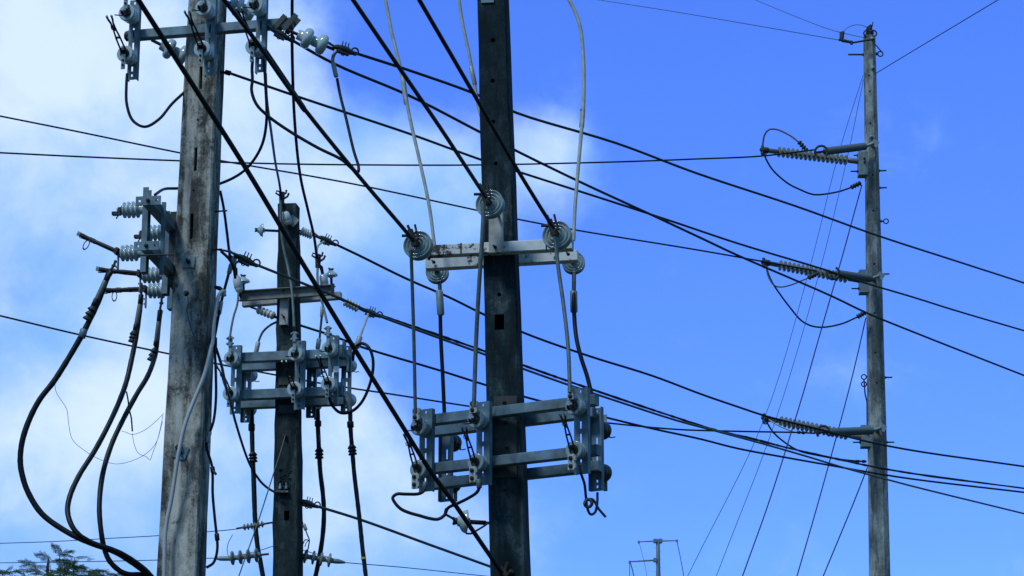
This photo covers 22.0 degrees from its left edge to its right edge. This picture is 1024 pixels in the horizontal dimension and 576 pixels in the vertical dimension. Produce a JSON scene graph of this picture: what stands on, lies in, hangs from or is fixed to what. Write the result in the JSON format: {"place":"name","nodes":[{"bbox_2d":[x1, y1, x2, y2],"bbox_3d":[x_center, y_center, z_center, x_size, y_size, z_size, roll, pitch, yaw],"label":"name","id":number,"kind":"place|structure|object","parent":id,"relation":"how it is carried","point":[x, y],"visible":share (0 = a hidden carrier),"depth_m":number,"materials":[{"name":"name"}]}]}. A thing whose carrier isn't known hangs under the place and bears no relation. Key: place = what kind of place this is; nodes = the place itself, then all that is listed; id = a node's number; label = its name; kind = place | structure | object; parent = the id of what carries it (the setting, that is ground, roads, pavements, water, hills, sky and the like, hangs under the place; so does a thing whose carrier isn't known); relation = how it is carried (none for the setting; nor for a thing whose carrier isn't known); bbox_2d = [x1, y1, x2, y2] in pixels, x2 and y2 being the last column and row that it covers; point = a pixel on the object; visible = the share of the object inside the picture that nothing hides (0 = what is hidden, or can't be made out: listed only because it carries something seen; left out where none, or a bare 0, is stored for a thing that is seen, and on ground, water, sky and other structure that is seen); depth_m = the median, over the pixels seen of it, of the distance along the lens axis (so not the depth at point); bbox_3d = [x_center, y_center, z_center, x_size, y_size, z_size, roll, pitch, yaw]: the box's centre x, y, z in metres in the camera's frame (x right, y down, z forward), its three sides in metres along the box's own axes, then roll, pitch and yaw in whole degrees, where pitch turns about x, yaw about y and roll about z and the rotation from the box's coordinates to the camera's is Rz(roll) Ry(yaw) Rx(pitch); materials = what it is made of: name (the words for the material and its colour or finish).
{"place":"outdoors","nodes":[
{"label":"outdoors","id":0,"kind":"place"},
{"bbox_2d":[0,115,816,271],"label":"transmission line","id":1,"kind":"object","parent":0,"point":[403,194],"visible":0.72,"depth_m":50.56,"materials":[{"name":"metal"}]},
{"bbox_2d":[0,0,1023,575],"label":"sky","id":2,"kind":"structure","parent":0,"point":[662,84],"materials":[{"name":"blue"}]},
{"label":"ground","id":3,"kind":"structure","parent":0,"visible":0},
{"bbox_2d":[0,542,108,575],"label":"feathery tree","id":4,"kind":"object","parent":3,"relation":"on","point":[73,567],"visible":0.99,"depth_m":42.17,"materials":[{"name":"green plant"}]},
{"bbox_2d":[124,0,300,575],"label":"utility pole","id":5,"kind":"object","parent":3,"relation":"on","point":[188,267],"visible":0.98,"depth_m":24.77,"materials":[{"name":"grey concrete"}]},
{"bbox_2d":[17,260,146,575],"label":"power cable","id":6,"kind":"object","parent":5,"relation":"attached to","point":[91,312],"visible":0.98,"depth_m":23.95,"materials":[{"name":"black rubber"}]},
{"bbox_2d":[76,187,151,274],"bbox_3d":[-3.706,-0.517,24.480,0.680,0.820,0.166,-2,-16,8],"label":"disconnect switch","id":7,"kind":"object","parent":5,"relation":"attached to","point":[127,253],"visible":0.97,"depth_m":24.42,"materials":[{"name":"grey ceramic"}]},
{"bbox_2d":[105,0,141,81],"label":"disconnect switch","id":8,"kind":"object","parent":5,"relation":"attached to","point":[130,15],"visible":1,"depth_m":25.25,"materials":[{"name":"metal"}]},
{"bbox_2d":[97,295,163,575],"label":"power cable","id":9,"kind":"object","parent":5,"relation":"attached to","point":[153,355],"visible":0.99,"depth_m":24.16,"materials":[{"name":"black rubber"}]},
{"bbox_2d":[96,211,169,295],"bbox_3d":[-3.616,-0.316,25.184,0.713,0.820,0.166,-2,-16,8],"label":"disconnect switch","id":10,"kind":"object","parent":5,"relation":"attached to","point":[153,276],"visible":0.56,"depth_m":25.09,"materials":[{"name":"metal"}]},
{"bbox_2d":[65,283,153,575],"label":"power cable","id":11,"kind":"object","parent":10,"relation":"hanging from","point":[134,336],"visible":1,"depth_m":23.91,"materials":[{"name":"black rubber"}]},
{"bbox_2d":[105,241,171,310],"bbox_3d":[-3.634,-0.169,25.696,0.714,0.820,0.166,-2,-16,8],"label":"disconnect switch","id":12,"kind":"object","parent":5,"relation":"attached to","point":[153,290],"visible":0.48,"depth_m":25.58,"materials":[{"name":"metal"}]},
{"bbox_2d":[125,73,183,127],"bbox_3d":[-3.369,-1.732,25.100,0.671,0.550,0.150,12,-20,-36],"label":"jumper cable","id":13,"kind":"object","parent":5,"relation":"attached to","point":[177,98],"visible":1,"depth_m":24.97,"materials":[{"name":"black rubber"}]},
{"bbox_2d":[151,39,185,63],"bbox_3d":[-3.314,-2.307,25.729,0.447,0.250,0.209,6,-17,-21],"label":"strain insulator","id":14,"kind":"object","parent":5,"relation":"attached to","point":[180,52],"visible":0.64,"depth_m":25.67,"materials":[{"name":"grey ceramic"}]},
{"bbox_2d":[162,289,226,575],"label":"white cable","id":15,"kind":"object","parent":5,"relation":"attached to","point":[222,292],"visible":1,"depth_m":24.25,"materials":[{"name":"plastic"}]},
{"bbox_2d":[183,0,217,76],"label":"disconnect switch","id":16,"kind":"object","parent":5,"relation":"attached to","point":[207,11],"visible":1,"depth_m":25.17,"materials":[{"name":"metal"}]},
{"bbox_2d":[205,346,219,568],"bbox_3d":[-2.763,1.565,24.457,0.159,2.091,0.121,-7,-17,23],"label":"down lead","id":17,"kind":"object","parent":5,"relation":"attached to","point":[213,472],"visible":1,"depth_m":24.43,"materials":[{"name":"black rubber"}]},
{"bbox_2d":[220,191,231,259],"bbox_3d":[-2.756,-0.589,25.396,0.186,0.707,0.033,13,-21,-39],"label":"jumper cable","id":18,"kind":"object","parent":5,"relation":"attached to","point":[225,223],"visible":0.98,"depth_m":25.39,"materials":[{"name":"black rubber"}]},
{"bbox_2d":[228,0,253,20],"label":"strain insulator","id":19,"kind":"object","parent":5,"relation":"attached to","point":[248,15],"visible":0.45,"depth_m":25.90,"materials":[{"name":"grey ceramic"}]},
{"bbox_2d":[229,250,260,266],"bbox_3d":[-2.573,-0.285,25.250,0.348,0.150,0.073,25,-22,-11],"label":"strain clamp","id":20,"kind":"object","parent":5,"relation":"attached to","point":[244,260],"visible":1,"depth_m":25.23,"materials":[{"name":"metal"}]},
{"bbox_2d":[236,0,268,74],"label":"disconnect switch","id":21,"kind":"object","parent":5,"relation":"attached to","point":[258,9],"visible":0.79,"depth_m":25.11,"materials":[{"name":"metal"}]},
{"bbox_2d":[154,59,267,195],"bbox_3d":[-2.848,-1.396,25.368,1.071,1.334,1.038,0,-16,0],"label":"jumper cable","id":22,"kind":"object","parent":21,"relation":"hanging from","point":[260,147],"visible":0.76,"depth_m":25.06,"materials":[{"name":"black rubber"}]},
{"bbox_2d":[250,50,359,172],"bbox_3d":[-1.981,-1.716,25.076,1.071,1.301,0.244,4,-16,-14],"label":"jumper cable","id":23,"kind":"object","parent":21,"relation":"attached to","point":[334,70],"visible":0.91,"depth_m":24.93,"materials":[{"name":"black rubber"}]},
{"bbox_2d":[267,24,294,41],"bbox_3d":[-2.229,-2.448,25.269,0.318,0.137,0.067,29,-21,-6],"label":"strain clamp","id":24,"kind":"object","parent":5,"relation":"attached to","point":[280,35],"visible":1,"depth_m":25.25,"materials":[{"name":"metal"}]},
{"bbox_2d":[287,28,334,54],"bbox_3d":[-1.926,-2.367,25.248,0.471,0.247,0.205,5,-17,-15],"label":"strain insulator","id":25,"kind":"object","parent":5,"relation":"attached to","point":[306,38],"visible":1,"depth_m":25.19,"materials":[{"name":"grey ceramic"}]},
{"bbox_2d":[328,41,358,55],"bbox_3d":[-1.632,-2.303,25.306,0.348,0.150,0.074,17,-21,-19],"label":"strain clamp","id":26,"kind":"object","parent":25,"relation":"attached to","point":[342,50],"visible":1,"depth_m":25.29,"materials":[{"name":"metal"}]},
{"bbox_2d":[354,51,1023,283],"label":"power line","id":27,"kind":"object","parent":26,"relation":"attached to","point":[594,136],"visible":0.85,"depth_m":31.32,"materials":[{"name":"metal"}]},
{"bbox_2d":[224,70,1023,330],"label":"power line","id":28,"kind":"object","parent":5,"relation":"attached to","point":[461,152],"visible":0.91,"depth_m":31.12,"materials":[{"name":"metal"}]},
{"bbox_2d":[255,263,1023,513],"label":"power line","id":29,"kind":"object","parent":5,"relation":"attached to","point":[471,349],"visible":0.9,"depth_m":31.63,"materials":[{"name":"grey metal"}]},
{"bbox_2d":[290,37,1023,375],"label":"power line","id":30,"kind":"object","parent":5,"relation":"attached to","point":[554,169],"visible":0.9,"depth_m":31.09,"materials":[{"name":"metal"}]},
{"bbox_2d":[239,203,349,575],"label":"utility pole","id":31,"kind":"object","parent":3,"relation":"on","point":[287,527],"visible":0.94,"depth_m":30.68,"materials":[{"name":"brown concrete"}]},
{"bbox_2d":[217,336,242,414],"bbox_3d":[-3.279,0.965,30.393,0.174,0.870,0.651,-4,-16,12],"label":"disconnect switch","id":32,"kind":"object","parent":31,"relation":"attached to","point":[233,357],"visible":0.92,"depth_m":30.54,"materials":[{"name":"metal"}]},
{"bbox_2d":[228,255,242,297],"bbox_3d":[-3.257,-0.139,30.971,0.191,0.501,0.151,0,-16,0],"label":"surge arrester","id":33,"kind":"object","parent":31,"relation":"attached to","point":[237,284],"visible":0.63,"depth_m":30.93,"materials":[{"name":"white ceramic"}]},
{"bbox_2d":[210,255,280,493],"bbox_3d":[-2.839,0.980,27.645,0.398,1.200,5.958,0,-16,0],"label":"bare lead","id":34,"kind":"object","parent":31,"relation":"attached to","point":[220,306],"visible":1,"depth_m":25.89,"materials":[{"name":"black metal"}]},
{"bbox_2d":[228,548,268,564],"bbox_3d":[-3.083,3.107,30.452,0.559,0.188,0.165,-3,-16,9],"label":"disc insulator","id":35,"kind":"object","parent":31,"relation":"attached to","point":[240,557],"visible":0.95,"depth_m":30.41,"materials":[{"name":"grey ceramic"}]},
{"bbox_2d":[240,372,259,422],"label":"disconnect switch","id":36,"kind":"object","parent":31,"relation":"attached to","point":[249,377],"visible":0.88,"depth_m":31.32,"materials":[{"name":"metal"}]},
{"bbox_2d":[248,410,264,575],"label":"power cable","id":37,"kind":"object","parent":36,"relation":"attached to","point":[252,453],"visible":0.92,"depth_m":30.98,"materials":[{"name":"black rubber"}]},
{"bbox_2d":[236,521,271,530],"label":"disc insulator","id":38,"kind":"object","parent":37,"relation":"attached to","point":[251,526],"visible":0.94,"depth_m":30.84,"materials":[{"name":"grey ceramic"}]},
{"bbox_2d":[0,529,235,543],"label":"thin wire","id":39,"kind":"object","parent":38,"relation":"attached to","point":[106,538],"visible":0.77,"depth_m":33.70,"materials":[{"name":"black"}]},
{"bbox_2d":[238,436,285,575],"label":"guy wire","id":40,"kind":"object","parent":31,"relation":"attached to","point":[262,506],"visible":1,"depth_m":30.04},
{"bbox_2d":[250,306,276,319],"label":"ribbed insulator","id":41,"kind":"object","parent":31,"relation":"attached to","point":[264,312],"visible":0.98,"depth_m":31.43,"materials":[{"name":"white ceramic"}]},
{"bbox_2d":[274,317,1023,492],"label":"power line","id":42,"kind":"object","parent":41,"relation":"attached to","point":[527,397],"visible":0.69,"depth_m":37.38,"materials":[{"name":"metal"}]},
{"bbox_2d":[275,190,292,227],"bbox_3d":[-2.702,-0.936,31.252,0.216,0.439,0.152,0,-16,0],"label":"surge arrester","id":43,"kind":"object","parent":31,"relation":"attached to","point":[286,218],"visible":1,"depth_m":31.22,"materials":[{"name":"white ceramic"}]},
{"bbox_2d":[266,73,282,198],"bbox_3d":[-2.551,-1.563,28.143,0.056,0.986,6.225,1,-16,-3],"label":"jumper cable","id":44,"kind":"object","parent":43,"relation":"attached to","point":[273,151],"visible":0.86,"depth_m":28.50,"materials":[{"name":"black rubber"}]},
{"bbox_2d":[279,200,295,326],"bbox_3d":[-2.607,-0.285,30.881,0.099,1.624,0.380,13,-20,-37],"label":"grey lead","id":45,"kind":"object","parent":43,"relation":"attached to","point":[287,264],"visible":0.91,"depth_m":30.95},
{"bbox_2d":[281,331,305,410],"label":"disconnect switch","id":46,"kind":"object","parent":31,"relation":"attached to","point":[297,356],"visible":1,"depth_m":30.40,"materials":[{"name":"metal"}]},
{"bbox_2d":[300,497,320,508],"bbox_3d":[-2.376,2.482,30.492,0.338,0.146,0.071,18,-20,-10],"label":"strain clamp","id":47,"kind":"object","parent":31,"relation":"attached to","point":[307,503],"visible":1,"depth_m":30.47,"materials":[{"name":"metal"}]},
{"bbox_2d":[317,505,489,567],"bbox_3d":[1.330,4.158,33.763,10.115,1.437,0.063,15,-22,-42],"label":"power line","id":48,"kind":"object","parent":47,"relation":"attached to","point":[405,535],"visible":0.78,"depth_m":31.48,"materials":[{"name":"grey metal"}]},
{"bbox_2d":[306,369,324,419],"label":"disconnect switch","id":49,"kind":"object","parent":31,"relation":"attached to","point":[314,373],"visible":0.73,"depth_m":31.16,"materials":[{"name":"metal"}]},
{"bbox_2d":[313,409,325,575],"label":"power cable","id":50,"kind":"object","parent":49,"relation":"hanging from","point":[319,457],"visible":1,"depth_m":30.84,"materials":[{"name":"black rubber"}]},
{"bbox_2d":[302,549,333,566],"bbox_3d":[-2.259,3.125,30.447,0.556,0.201,0.165,3,-16,-9],"label":"disc insulator","id":51,"kind":"object","parent":31,"relation":"attached to","point":[321,558],"visible":1,"depth_m":30.41,"materials":[{"name":"grey ceramic"}]},
{"bbox_2d":[311,252,328,284],"bbox_3d":[-2.254,-0.197,30.933,0.207,0.431,0.146,0,-16,0],"label":"surge arrester","id":52,"kind":"object","parent":31,"relation":"attached to","point":[323,278],"visible":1,"depth_m":30.91,"materials":[{"name":"white ceramic"}]},
{"bbox_2d":[290,0,317,257],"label":"jumper cable","id":53,"kind":"object","parent":52,"relation":"attached to","point":[295,131],"visible":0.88,"depth_m":28.63,"materials":[{"name":"black rubber"}]},
{"bbox_2d":[315,326,339,404],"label":"disconnect switch","id":54,"kind":"object","parent":31,"relation":"attached to","point":[330,350],"visible":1,"depth_m":30.29,"materials":[{"name":"metal"}]},
{"bbox_2d":[328,342,374,414],"bbox_3d":[-1.847,1.084,30.548,0.538,0.815,0.677,0,-16,0],"label":"cable loop","id":55,"kind":"object","parent":54,"relation":"attached to","point":[357,345],"visible":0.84,"depth_m":30.31,"materials":[{"name":"black rubber"}]},
{"bbox_2d":[340,346,358,410],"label":"disconnect switch","id":56,"kind":"object","parent":31,"relation":"attached to","point":[350,400],"visible":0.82,"depth_m":31.07,"materials":[{"name":"metal"}]},
{"bbox_2d":[347,409,367,575],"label":"power cable","id":57,"kind":"object","parent":56,"relation":"hanging from","point":[352,450],"visible":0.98,"depth_m":30.72,"materials":[{"name":"black rubber"}]},
{"bbox_2d":[334,242,1023,466],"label":"power line","id":58,"kind":"object","parent":31,"relation":"attached to","point":[558,345],"visible":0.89,"depth_m":36.76,"materials":[{"name":"metal"}]},
{"bbox_2d":[425,0,602,575],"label":"utility pole","id":59,"kind":"object","parent":3,"relation":"on","point":[506,253],"visible":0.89,"depth_m":25.75,"materials":[{"name":"wood"}]},
{"bbox_2d":[136,0,503,573],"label":"overhead cable","id":60,"kind":"object","parent":59,"relation":"attached to","point":[183,70],"visible":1,"depth_m":22.54,"materials":[{"name":"rubber"}]},
{"bbox_2d":[384,0,435,244],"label":"pale conductor","id":61,"kind":"object","parent":59,"relation":"attached to","point":[404,92],"visible":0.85,"depth_m":26.68,"materials":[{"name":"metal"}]},
{"bbox_2d":[402,224,433,260],"bbox_3d":[-0.917,-0.402,25.751,0.307,0.328,0.484,0,-16,0],"label":"ringed insulator","id":62,"kind":"object","parent":59,"relation":"attached to","point":[421,246],"visible":0.98,"depth_m":25.60,"materials":[{"name":"ceramic"}]},
{"bbox_2d":[222,0,414,242],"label":"overhead cable","id":63,"kind":"object","parent":62,"relation":"attached to","point":[280,75],"visible":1,"depth_m":23.04,"materials":[{"name":"metal"}]},
{"bbox_2d":[409,250,416,413],"bbox_3d":[-0.956,0.417,25.421,0.040,1.554,0.376,-2,-16,7],"label":"grey lead","id":64,"kind":"object","parent":62,"relation":"hanging from","point":[413,332],"visible":1,"depth_m":25.45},
{"bbox_2d":[403,408,434,491],"bbox_3d":[-0.916,1.534,25.398,0.180,0.820,0.420,-9,-18,29],"label":"disconnect switch","id":65,"kind":"object","parent":59,"relation":"attached to","point":[422,426],"visible":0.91,"depth_m":25.45,"materials":[{"name":"metal"}]},
{"bbox_2d":[426,270,448,283],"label":"ringed insulator","id":66,"kind":"object","parent":59,"relation":"attached to","point":[434,277],"visible":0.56,"depth_m":26.78,"materials":[{"name":"ceramic"}]},
{"bbox_2d":[438,435,465,501],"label":"disconnect switch","id":67,"kind":"object","parent":59,"relation":"attached to","point":[451,444],"visible":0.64,"depth_m":26.33,"materials":[{"name":"grey metal"}]},
{"bbox_2d":[436,282,445,412],"bbox_3d":[-0.712,0.716,26.618,0.091,1.678,0.195,-5,-17,18],"label":"black dropper","id":68,"kind":"object","parent":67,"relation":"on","point":[440,302],"visible":0.9,"depth_m":26.66,"materials":[{"name":"rubber"}]},
{"bbox_2d":[457,0,479,116],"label":"pale conductor","id":69,"kind":"object","parent":59,"relation":"attached to","point":[472,74],"visible":0.8,"depth_m":26.96,"materials":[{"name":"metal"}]},
{"bbox_2d":[452,510,488,533],"bbox_3d":[-0.336,2.242,25.265,0.490,0.229,0.228,0,-16,0],"label":"pin insulator","id":70,"kind":"object","parent":59,"relation":"attached to","point":[458,521],"visible":0.83,"depth_m":25.22,"materials":[{"name":"grey ceramic"}]},
{"bbox_2d":[460,401,491,485],"bbox_3d":[-0.357,1.449,25.069,0.180,0.820,0.421,-9,-18,29],"label":"disconnect switch","id":71,"kind":"object","parent":59,"relation":"attached to","point":[479,421],"visible":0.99,"depth_m":25.12,"materials":[{"name":"metal"}]},
{"bbox_2d":[391,479,481,520],"bbox_3d":[-0.661,2.028,25.112,0.924,0.392,0.366,-6,-17,20],"label":"cable loop","id":72,"kind":"object","parent":71,"relation":"attached to","point":[475,493],"visible":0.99,"depth_m":25.07,"materials":[{"name":"black rubber"}]},
{"bbox_2d":[474,183,504,218],"bbox_3d":[-0.219,-0.804,25.634,0.302,0.324,0.478,0,-16,0],"label":"ringed insulator","id":73,"kind":"object","parent":59,"relation":"attached to","point":[495,203],"visible":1,"depth_m":25.48,"materials":[{"name":"ceramic"}]},
{"bbox_2d":[351,0,487,198],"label":"overhead cable","id":74,"kind":"object","parent":73,"relation":"attached to","point":[413,88],"visible":1,"depth_m":23.51,"materials":[{"name":"metal"}]},
{"bbox_2d":[472,203,485,406],"bbox_3d":[-0.316,0.159,25.192,0.049,1.956,0.296,5,-17,-18],"label":"grey lead","id":75,"kind":"object","parent":73,"relation":"hanging from","point":[478,297],"visible":1,"depth_m":25.21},
{"bbox_2d":[541,214,571,250],"bbox_3d":[0.431,-0.495,25.527,0.305,0.327,0.482,0,-16,0],"label":"ringed insulator","id":76,"kind":"object","parent":59,"relation":"attached to","point":[562,231],"visible":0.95,"depth_m":25.38,"materials":[{"name":"ceramic"}]},
{"bbox_2d":[417,0,554,228],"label":"overhead cable","id":77,"kind":"object","parent":76,"relation":"attached to","point":[479,103],"visible":1,"depth_m":23.45,"materials":[{"name":"rubber"}]},
{"bbox_2d":[553,236,571,393],"bbox_3d":[0.490,0.243,24.852,0.068,1.617,0.361,7,-17,-22],"label":"grey lead","id":78,"kind":"object","parent":76,"relation":"hanging from","point":[567,339],"visible":1,"depth_m":24.85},
{"bbox_2d":[562,253,584,274],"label":"ringed insulator","id":79,"kind":"object","parent":59,"relation":"attached to","point":[579,267],"visible":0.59,"depth_m":26.60,"materials":[{"name":"ceramic"}]},
{"bbox_2d":[570,270,595,407],"bbox_3d":[0.691,0.532,26.232,0.101,1.558,0.433,8,-18,-26],"label":"black dropper","id":80,"kind":"object","parent":79,"relation":"hanging from","point":[573,303],"visible":0.83,"depth_m":26.32,"materials":[{"name":"rubber"}]},
{"bbox_2d":[559,387,590,474],"bbox_3d":[0.565,1.296,24.509,0.180,0.820,0.420,-9,-18,29],"label":"disconnect switch","id":81,"kind":"object","parent":59,"relation":"attached to","point":[577,405],"visible":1,"depth_m":24.56,"materials":[{"name":"metal"}]},
{"bbox_2d":[578,465,606,517],"bbox_3d":[0.813,1.943,24.586,0.225,0.480,0.651,-5,-17,16],"label":"hook lead","id":82,"kind":"object","parent":81,"relation":"attached to","point":[592,501],"visible":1,"depth_m":24.37,"materials":[{"name":"black rubber"}]},
{"bbox_2d":[567,0,585,240],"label":"pale conductor","id":83,"kind":"object","parent":59,"relation":"attached to","point":[582,118],"visible":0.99,"depth_m":26.60,"materials":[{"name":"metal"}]},
{"bbox_2d":[588,406,614,491],"bbox_3d":[0.870,1.584,25.544,0.180,0.820,0.297,-9,-18,28],"label":"disconnect switch","id":84,"kind":"object","parent":59,"relation":"attached to","point":[600,429],"visible":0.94,"depth_m":25.47,"materials":[{"name":"metal"}]},
{"bbox_2d":[629,539,677,575],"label":"transmission pole","id":85,"kind":"object","parent":3,"relation":"on","point":[656,560],"visible":1,"depth_m":222.25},
{"bbox_2d":[688,76,862,574],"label":"guy wire","id":86,"kind":"object","parent":3,"relation":"attached to","point":[791,333],"visible":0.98,"depth_m":52.14,"materials":[{"name":"black"}]},
{"bbox_2d":[742,185,861,575],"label":"guy wire","id":87,"kind":"object","parent":3,"relation":"attached to","point":[804,387],"visible":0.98,"depth_m":52.00,"materials":[{"name":"black"}]},
{"bbox_2d":[839,22,893,575],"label":"utility pole","id":88,"kind":"object","parent":3,"relation":"on","point":[868,170],"visible":0.99,"depth_m":53.70,"materials":[{"name":"concrete"}]},
{"bbox_2d":[378,313,1023,488],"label":"power line","id":89,"kind":"object","parent":88,"relation":"attached to","point":[643,406],"visible":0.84,"depth_m":36.67,"materials":[{"name":"metal"}]},
{"bbox_2d":[601,0,837,39],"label":"thin wire","id":90,"kind":"object","parent":88,"relation":"attached to","point":[725,20],"visible":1,"depth_m":62.77,"materials":[{"name":"black"}]},
{"bbox_2d":[716,79,863,575],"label":"guy wire","id":91,"kind":"object","parent":88,"relation":"attached to","point":[802,332],"visible":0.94,"depth_m":52.13,"materials":[{"name":"black"}]},
{"bbox_2d":[760,145,857,164],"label":"rod insulator","id":92,"kind":"object","parent":88,"relation":"attached to","point":[822,157],"visible":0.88,"depth_m":54.41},
{"bbox_2d":[763,152,850,195],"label":"jumper wire","id":93,"kind":"object","parent":92,"relation":"hanging from","point":[772,169],"visible":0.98,"depth_m":53.98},
{"bbox_2d":[761,258,858,282],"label":"rod insulator","id":94,"kind":"object","parent":88,"relation":"attached to","point":[822,274],"visible":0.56,"depth_m":53.65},
{"bbox_2d":[765,264,856,327],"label":"jumper wire","id":95,"kind":"object","parent":94,"relation":"hanging from","point":[788,305],"visible":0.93,"depth_m":53.24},
{"bbox_2d":[761,413,860,439],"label":"rod insulator","id":96,"kind":"object","parent":88,"relation":"attached to","point":[789,425],"visible":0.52,"depth_m":52.75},
{"bbox_2d":[796,318,865,575],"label":"guy wire","id":97,"kind":"object","parent":88,"relation":"attached to","point":[832,449],"visible":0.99,"depth_m":51.99,"materials":[{"name":"black"}]},
{"bbox_2d":[823,467,867,575],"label":"guy wire","id":98,"kind":"object","parent":88,"relation":"attached to","point":[844,523],"visible":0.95,"depth_m":52.08,"materials":[{"name":"black"}]},
{"bbox_2d":[814,139,879,155],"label":"tension rod","id":99,"kind":"object","parent":88,"relation":"attached to","point":[825,151],"visible":1,"depth_m":53.91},
{"bbox_2d":[0,149,813,165],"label":"transmission line","id":100,"kind":"object","parent":99,"relation":"attached to","point":[413,164],"visible":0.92,"depth_m":50.84,"materials":[{"name":"metal"}]},
{"bbox_2d":[816,423,886,436],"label":"tension rod","id":101,"kind":"object","parent":88,"relation":"attached to","point":[859,430],"visible":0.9,"depth_m":52.35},
{"bbox_2d":[0,315,814,433],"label":"transmission line","id":102,"kind":"object","parent":101,"relation":"attached to","point":[399,394],"visible":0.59,"depth_m":49.53,"materials":[{"name":"metal"}]},
{"bbox_2d":[825,267,884,281],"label":"tension rod","id":103,"kind":"object","parent":88,"relation":"attached to","point":[866,277],"visible":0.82,"depth_m":53.24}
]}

